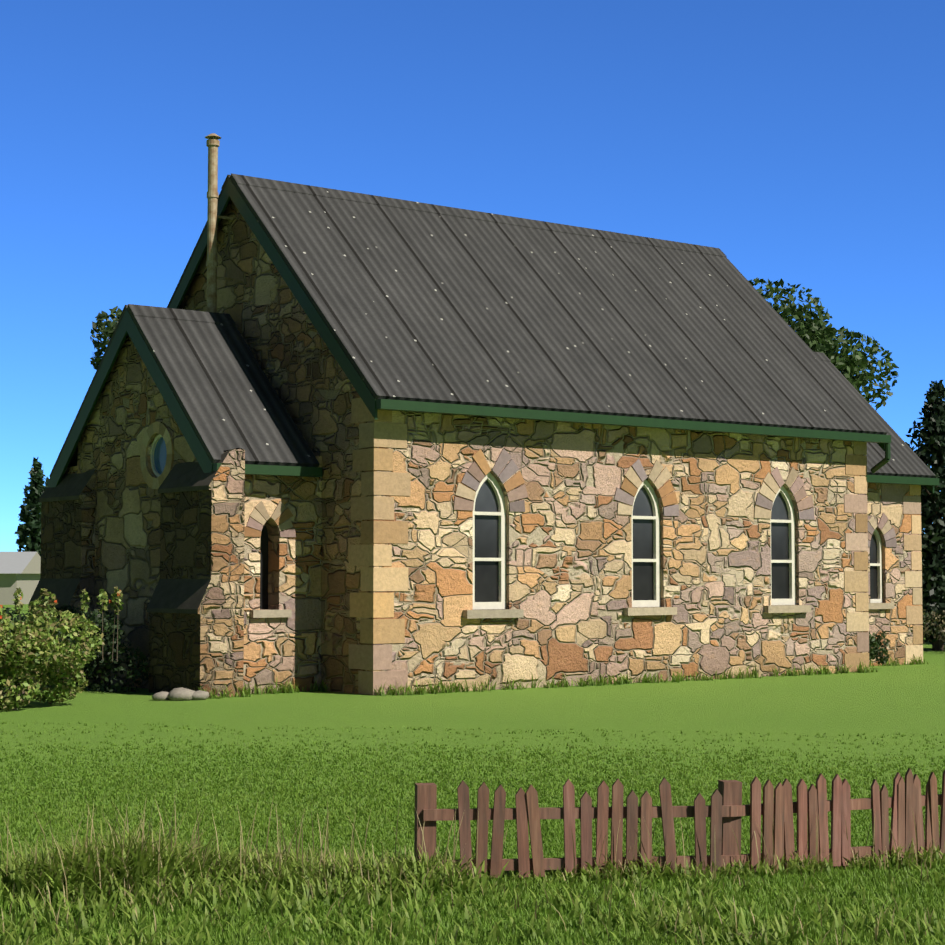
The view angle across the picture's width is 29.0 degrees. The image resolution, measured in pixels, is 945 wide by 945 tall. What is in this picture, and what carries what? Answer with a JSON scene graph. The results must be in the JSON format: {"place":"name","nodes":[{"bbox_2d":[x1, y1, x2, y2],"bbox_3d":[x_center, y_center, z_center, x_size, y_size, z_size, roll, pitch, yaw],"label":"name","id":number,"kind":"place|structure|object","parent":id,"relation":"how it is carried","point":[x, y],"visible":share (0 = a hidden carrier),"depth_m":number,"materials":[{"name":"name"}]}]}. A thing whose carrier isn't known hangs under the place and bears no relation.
{"place":"outdoors","nodes":[
{"label":"outdoors","id":0,"kind":"place"},
{"bbox_2d":[0,604,944,944],"bbox_3d":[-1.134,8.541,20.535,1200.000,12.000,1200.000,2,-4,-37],"label":"ground","id":1,"kind":"structure","parent":0,"point":[888,702],"depth_m":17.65,"materials":[{"name":"green plant"}]},
{"bbox_2d":[0,552,40,604],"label":"distant shed","id":2,"kind":"structure","parent":1,"relation":"on","point":[21,570],"depth_m":86.00,"materials":[{"name":"metal"}]},
{"bbox_2d":[14,457,45,556],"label":"conifer tree","id":3,"kind":"object","parent":1,"relation":"on","point":[29,514],"visible":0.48,"depth_m":106.53,"materials":[{"name":"green plant"}]},
{"bbox_2d":[0,587,123,711],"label":"bush","id":4,"kind":"object","parent":1,"relation":"on","point":[33,657],"visible":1,"depth_m":18.66,"materials":[{"name":"green plant"}]},
{"bbox_2d":[28,470,95,683],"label":"buttress","id":5,"kind":"structure","parent":1,"relation":"on","point":[67,572],"depth_m":23.51,"materials":[{"name":"stone"}]},
{"bbox_2d":[0,603,148,692],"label":"dark shrub","id":6,"kind":"object","parent":1,"relation":"on","point":[96,615],"visible":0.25,"depth_m":21.47,"materials":[{"name":"green plant"}]},
{"bbox_2d":[90,306,121,369],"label":"tree","id":7,"kind":"object","parent":1,"relation":"on","point":[107,332],"visible":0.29,"depth_m":68.21,"materials":[{"name":"green plant"}]},
{"bbox_2d":[152,687,208,700],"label":"loose stones","id":8,"kind":"object","parent":1,"relation":"on","point":[180,694],"visible":0.98,"depth_m":20.00,"materials":[{"name":"grey stone"}]},
{"bbox_2d":[64,334,321,693],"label":"annexe walls","id":9,"kind":"structure","parent":1,"relation":"on","point":[130,407],"depth_m":22.15,"materials":[{"name":"beige stone"}]},
{"bbox_2d":[49,306,319,477],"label":"porch roof","id":10,"kind":"structure","parent":9,"relation":"on","point":[223,390],"depth_m":22.02,"materials":[{"name":"grey metal"}]},
{"bbox_2d":[47,304,322,487],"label":"porch roof trim","id":11,"kind":"structure","parent":10,"relation":"attached to","point":[127,325],"depth_m":22.61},
{"bbox_2d":[147,448,244,697],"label":"buttress","id":12,"kind":"structure","parent":1,"relation":"on","point":[195,607],"depth_m":20.80,"materials":[{"name":"stone"}]},
{"bbox_2d":[179,200,867,694],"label":"nave walls","id":13,"kind":"structure","parent":1,"relation":"on","point":[569,560],"depth_m":22.94,"materials":[{"name":"beige stone"}]},
{"bbox_2d":[205,133,232,312],"bbox_3d":[-3.290,-3.078,23.660,0.408,2.628,0.219,2,-4,-37],"label":"flue pipe","id":14,"kind":"object","parent":13,"relation":"attached to","point":[212,143],"visible":0.85,"depth_m":23.56,"materials":[{"name":"metal"}]},
{"bbox_2d":[150,434,882,609],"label":"window frames","id":15,"kind":"structure","parent":13,"relation":"attached to","point":[501,514],"depth_m":23.72,"materials":[{"name":"white wood"}]},
{"bbox_2d":[154,437,877,609],"bbox_3d":[1.469,0.748,24.788,11.570,2.140,2.635,2,-4,-37],"label":"window glass","id":16,"kind":"object","parent":15,"relation":"in","point":[486,546],"visible":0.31,"depth_m":23.60,"materials":[{"name":"black glass"}]},
{"bbox_2d":[167,175,887,434],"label":"main roof","id":17,"kind":"structure","parent":13,"relation":"on","point":[414,305],"depth_m":24.27,"materials":[{"name":"grey metal"}]},
{"bbox_2d":[169,173,890,451],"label":"roof trim","id":18,"kind":"structure","parent":17,"relation":"attached to","point":[372,404],"depth_m":23.72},
{"bbox_2d":[871,443,890,472],"bbox_3d":[5.859,-0.203,26.198,0.079,0.415,0.339,2,-4,-37],"label":"downpipe","id":19,"kind":"object","parent":13,"relation":"attached to","point":[880,464],"visible":1,"depth_m":26.09,"materials":[{"name":"green metal"}]},
{"bbox_2d":[140,398,922,694],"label":"dressed stones","id":20,"kind":"object","parent":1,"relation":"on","point":[376,605],"visible":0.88,"depth_m":21.81,"materials":[{"name":"beige stone"}]},
{"bbox_2d":[414,768,944,877],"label":"picket fence","id":21,"kind":"object","parent":1,"relation":"on","point":[726,810],"visible":0.77,"depth_m":9.57,"materials":[{"name":"brown wood"}]},
{"bbox_2d":[749,277,898,409],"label":"tree","id":22,"kind":"object","parent":1,"relation":"on","point":[815,334],"visible":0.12,"depth_m":43.15,"materials":[{"name":"green plant"}]},
{"bbox_2d":[868,631,889,664],"bbox_3d":[5.806,2.578,26.774,0.535,0.510,0.702,-3,-4,40],"label":"plant","id":23,"kind":"object","parent":1,"relation":"on","point":[874,646],"visible":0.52,"depth_m":26.73,"materials":[{"name":"green plant"}]},
{"bbox_2d":[866,483,921,665],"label":"chancel walls","id":24,"kind":"structure","parent":1,"relation":"on","point":[886,499],"depth_m":28.05,"materials":[{"name":"beige stone"}]},
{"bbox_2d":[821,360,935,477],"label":"rear roof","id":25,"kind":"structure","parent":24,"relation":"on","point":[905,460],"depth_m":28.43,"materials":[{"name":"grey metal"}]},
{"bbox_2d":[814,352,938,492],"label":"roof trim","id":26,"kind":"structure","parent":25,"relation":"attached to","point":[930,483],"depth_m":27.95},
{"bbox_2d":[905,380,944,650],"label":"cypress","id":27,"kind":"object","parent":1,"relation":"on","point":[930,453],"visible":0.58,"depth_m":33.27,"materials":[{"name":"green plant"}]},
{"bbox_2d":[922,609,944,644],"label":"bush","id":28,"kind":"object","parent":1,"relation":"on","point":[926,631],"visible":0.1,"depth_m":31.94,"materials":[{"name":"green plant"}]},
{"bbox_2d":[0,0,944,551],"label":"sky","id":29,"kind":"structure","parent":0,"point":[802,142],"materials":[{"name":"blue"}]}
]}

